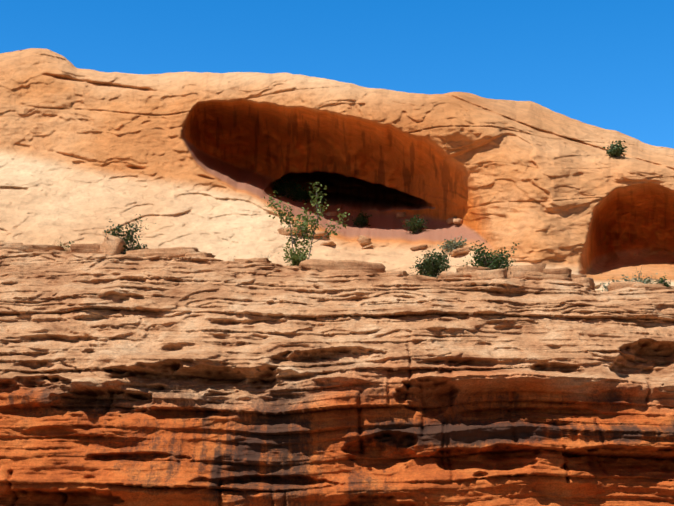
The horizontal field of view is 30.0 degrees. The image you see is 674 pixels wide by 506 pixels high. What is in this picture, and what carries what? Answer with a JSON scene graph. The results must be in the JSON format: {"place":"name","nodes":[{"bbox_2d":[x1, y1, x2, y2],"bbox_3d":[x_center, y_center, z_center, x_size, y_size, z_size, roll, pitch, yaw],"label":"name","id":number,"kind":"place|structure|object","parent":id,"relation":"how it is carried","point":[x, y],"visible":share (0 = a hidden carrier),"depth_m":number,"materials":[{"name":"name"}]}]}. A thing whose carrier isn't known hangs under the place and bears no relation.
{"place":"outdoors","nodes":[
{"label":"outdoors","id":0,"kind":"place"},
{"bbox_2d":[0,249,673,505],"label":"layered cliff","id":1,"kind":"structure","parent":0,"point":[132,380],"depth_m":30.33,"materials":[{"name":"stone"}]},
{"bbox_2d":[0,242,24,251],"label":"rock","id":2,"kind":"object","parent":1,"relation":"on","point":[19,249],"depth_m":37.43,"materials":[{"name":"stone"}]},
{"bbox_2d":[0,244,63,252],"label":"rim slab","id":3,"kind":"structure","parent":1,"relation":"on","point":[29,248],"depth_m":37.46,"materials":[{"name":"stone"}]},
{"bbox_2d":[70,243,100,253],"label":"rim block","id":4,"kind":"structure","parent":1,"relation":"on","point":[86,248],"depth_m":37.19,"materials":[{"name":"stone"}]},
{"bbox_2d":[97,234,125,254],"bbox_3d":[-6.673,-0.134,37.380,0.634,0.767,0.580,19,-14,20],"label":"rim block","id":5,"kind":"object","parent":1,"relation":"on","point":[111,245],"depth_m":37.16,"materials":[{"name":"stone"}]},
{"bbox_2d":[104,214,155,253],"bbox_3d":[-6.269,-0.448,37.863,1.657,1.543,1.350,2,-13,-9],"label":"blackbrush shrub","id":6,"kind":"object","parent":1,"relation":"on","point":[128,236],"visible":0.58,"depth_m":37.60,"materials":[{"name":"green plant"}]},
{"bbox_2d":[126,247,199,257],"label":"rim slab","id":7,"kind":"structure","parent":1,"relation":"on","point":[174,252],"depth_m":36.99,"materials":[{"name":"stone"}]},
{"bbox_2d":[185,252,215,257],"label":"rock","id":8,"kind":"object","parent":1,"relation":"on","point":[197,254],"depth_m":36.67,"materials":[{"name":"stone"}]},
{"bbox_2d":[234,258,271,262],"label":"rim slab","id":9,"kind":"structure","parent":1,"relation":"on","point":[259,260],"depth_m":36.76,"materials":[{"name":"stone"}]},
{"bbox_2d":[264,182,349,265],"bbox_3d":[-0.912,-0.772,37.289,2.320,2.924,1.560,11,-17,-39],"label":"shrub","id":10,"kind":"object","parent":1,"relation":"on","point":[295,259],"visible":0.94,"depth_m":37.19,"materials":[{"name":"green plant"}]},
{"bbox_2d":[299,259,385,275],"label":"rim slab","id":11,"kind":"structure","parent":1,"relation":"on","point":[367,267],"depth_m":35.99,"materials":[{"name":"stone"}]},
{"bbox_2d":[378,271,408,276],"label":"rim block","id":12,"kind":"structure","parent":1,"relation":"on","point":[393,273],"depth_m":35.81,"materials":[{"name":"stone"}]},
{"bbox_2d":[406,274,436,280],"bbox_3d":[2.304,0.813,35.358,1.034,0.250,0.837,5,-14,-11],"label":"rock","id":13,"kind":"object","parent":1,"relation":"on","point":[422,277],"depth_m":35.02,"materials":[{"name":"beige stone"}]},
{"bbox_2d":[409,247,457,277],"bbox_3d":[2.720,0.375,35.517,1.181,1.095,1.312,9,-16,-34],"label":"round shrub","id":14,"kind":"object","parent":1,"relation":"on","point":[431,266],"visible":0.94,"depth_m":35.40,"materials":[{"name":"green plant"}]},
{"bbox_2d":[437,271,471,278],"bbox_3d":[3.375,0.730,35.202,1.154,0.282,0.954,3,-13,-4],"label":"rock","id":15,"kind":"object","parent":1,"relation":"on","point":[446,274],"depth_m":34.82,"materials":[{"name":"beige stone"}]},
{"bbox_2d":[470,268,507,280],"bbox_3d":[4.223,0.687,34.841,1.048,0.342,0.908,-5,-14,13],"label":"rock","id":16,"kind":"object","parent":1,"relation":"on","point":[485,274],"depth_m":34.48,"materials":[{"name":"stone"}]},
{"bbox_2d":[456,265,489,272],"bbox_3d":[3.834,0.543,35.371,0.844,0.277,0.685,6,-11,-23],"label":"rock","id":17,"kind":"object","parent":16,"relation":"on","point":[466,268],"depth_m":35.10,"materials":[{"name":"stone"}]},
{"bbox_2d":[463,240,518,270],"bbox_3d":[4.513,0.312,35.959,1.605,1.536,2.140,-3,-13,15],"label":"round shrub","id":18,"kind":"object","parent":1,"relation":"on","point":[492,262],"visible":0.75,"depth_m":35.55,"materials":[{"name":"green plant"}]},
{"bbox_2d":[505,264,546,278],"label":"rim block","id":19,"kind":"structure","parent":1,"relation":"on","point":[519,271],"depth_m":35.32,"materials":[{"name":"stone"}]},
{"bbox_2d":[524,272,571,280],"bbox_3d":[5.816,0.773,35.318,1.369,0.270,1.039,3,-13,-7],"label":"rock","id":20,"kind":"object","parent":1,"relation":"on","point":[538,276],"depth_m":34.89,"materials":[{"name":"beige stone"}]},
{"bbox_2d":[543,267,571,274],"bbox_3d":[6.203,0.581,35.405,0.838,0.250,0.682,-5,-14,9],"label":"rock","id":21,"kind":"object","parent":20,"relation":"on","point":[565,270],"depth_m":35.12,"materials":[{"name":"stone"}]},
{"bbox_2d":[568,274,586,277],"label":"rim slab","id":22,"kind":"structure","parent":1,"relation":"on","point":[574,276],"depth_m":35.28,"materials":[{"name":"beige stone"}]},
{"bbox_2d":[571,277,594,290],"bbox_3d":[6.729,0.910,35.225,0.903,0.312,0.785,-5,-14,21],"label":"rock","id":23,"kind":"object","parent":1,"relation":"on","point":[587,282],"depth_m":34.87,"materials":[{"name":"beige stone"}]},
{"bbox_2d":[600,277,622,291],"bbox_3d":[7.798,0.966,35.518,0.677,0.647,0.764,0,-13,2],"label":"sage shrub","id":24,"kind":"object","parent":1,"relation":"on","point":[605,287],"visible":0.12,"depth_m":35.58,"materials":[{"name":"green plant"}]},
{"bbox_2d":[607,281,641,290],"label":"rim slab","id":25,"kind":"structure","parent":1,"relation":"on","point":[618,285],"depth_m":34.75,"materials":[{"name":"beige stone"}]},
{"bbox_2d":[620,264,657,283],"bbox_3d":[8.428,0.718,35.153,1.065,0.878,0.746,-4,-14,17],"label":"sage shrub","id":26,"kind":"object","parent":1,"relation":"on","point":[640,279],"visible":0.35,"depth_m":35.12,"materials":[{"name":"green plant"}]},
{"bbox_2d":[632,283,668,289],"bbox_3d":[8.571,0.984,34.746,0.964,0.226,0.717,2,-13,-10],"label":"rock","id":27,"kind":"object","parent":1,"relation":"on","point":[652,286],"depth_m":34.46,"materials":[{"name":"beige stone"}]},
{"bbox_2d":[648,273,671,288],"bbox_3d":[9.032,0.882,34.940,0.926,0.608,0.687,11,-17,-39],"label":"sage shrub","id":28,"kind":"object","parent":1,"relation":"on","point":[662,281],"visible":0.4,"depth_m":34.80,"materials":[{"name":"green plant"}]},
{"bbox_2d":[0,48,673,291],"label":"dome rock","id":29,"kind":"object","parent":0,"point":[203,162],"visible":0.75,"depth_m":70.81,"materials":[{"name":"stone"}]},
{"bbox_2d":[273,175,302,196],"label":"shrub","id":30,"kind":"object","parent":29,"relation":"on","point":[281,187],"visible":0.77,"depth_m":83.04,"materials":[{"name":"green plant"}]},
{"bbox_2d":[278,226,309,234],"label":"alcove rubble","id":31,"kind":"object","parent":29,"relation":"on","point":[282,232],"visible":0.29,"depth_m":67.11,"materials":[{"name":"stone"}]},
{"bbox_2d":[282,183,314,202],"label":"shrub","id":32,"kind":"object","parent":29,"relation":"on","point":[300,194],"visible":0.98,"depth_m":80.43,"materials":[{"name":"green plant"}]},
{"bbox_2d":[298,231,327,237],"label":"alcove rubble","id":33,"kind":"object","parent":29,"relation":"on","point":[320,234],"visible":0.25,"depth_m":67.13,"materials":[{"name":"stone"}]},
{"bbox_2d":[320,241,335,245],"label":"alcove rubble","id":34,"kind":"object","parent":29,"relation":"on","point":[329,243],"visible":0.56,"depth_m":66.18,"materials":[{"name":"stone"}]},
{"bbox_2d":[324,211,338,215],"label":"rock","id":35,"kind":"object","parent":29,"relation":"on","point":[331,213],"visible":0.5,"depth_m":76.30,"materials":[{"name":"brown stone"}]},
{"bbox_2d":[352,210,371,226],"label":"shrub","id":36,"kind":"object","parent":29,"relation":"on","point":[361,221],"visible":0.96,"depth_m":73.09,"materials":[{"name":"green plant"}]},
{"bbox_2d":[357,238,370,244],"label":"rock","id":37,"kind":"object","parent":29,"relation":"on","point":[362,241],"visible":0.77,"depth_m":66.09,"materials":[{"name":"stone"}]},
{"bbox_2d":[396,212,405,218],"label":"rock","id":38,"kind":"object","parent":29,"relation":"on","point":[400,215],"visible":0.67,"depth_m":75.10,"materials":[{"name":"brown stone"}]},
{"bbox_2d":[401,214,428,233],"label":"shrub","id":39,"kind":"object","parent":29,"relation":"on","point":[415,224],"visible":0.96,"depth_m":69.30,"materials":[{"name":"green plant"}]},
{"bbox_2d":[410,245,427,250],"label":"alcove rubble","id":40,"kind":"object","parent":29,"relation":"on","point":[418,247],"visible":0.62,"depth_m":65.46,"materials":[{"name":"stone"}]},
{"bbox_2d":[446,216,456,223],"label":"rock","id":41,"kind":"object","parent":29,"relation":"on","point":[449,220],"visible":0.62,"depth_m":69.08,"materials":[{"name":"brown stone"}]},
{"bbox_2d":[437,236,466,251],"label":"shrub","id":42,"kind":"object","parent":29,"relation":"on","point":[454,244],"visible":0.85,"depth_m":64.92,"materials":[{"name":"green plant"}]},
{"bbox_2d":[453,218,462,224],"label":"rock","id":43,"kind":"object","parent":29,"relation":"on","point":[457,221],"visible":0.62,"depth_m":68.44,"materials":[{"name":"stone"}]},
{"bbox_2d":[449,244,480,256],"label":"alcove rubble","id":44,"kind":"object","parent":29,"relation":"on","point":[458,251],"visible":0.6,"depth_m":64.34,"materials":[{"name":"stone"}]},
{"bbox_2d":[602,140,626,158],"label":"dome shrub","id":45,"kind":"object","parent":29,"relation":"on","point":[617,150],"visible":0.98,"depth_m":67.42,"materials":[{"name":"green plant"}]},
{"bbox_2d":[0,0,673,148],"label":"sky","id":46,"kind":"structure","parent":0,"point":[605,64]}
]}

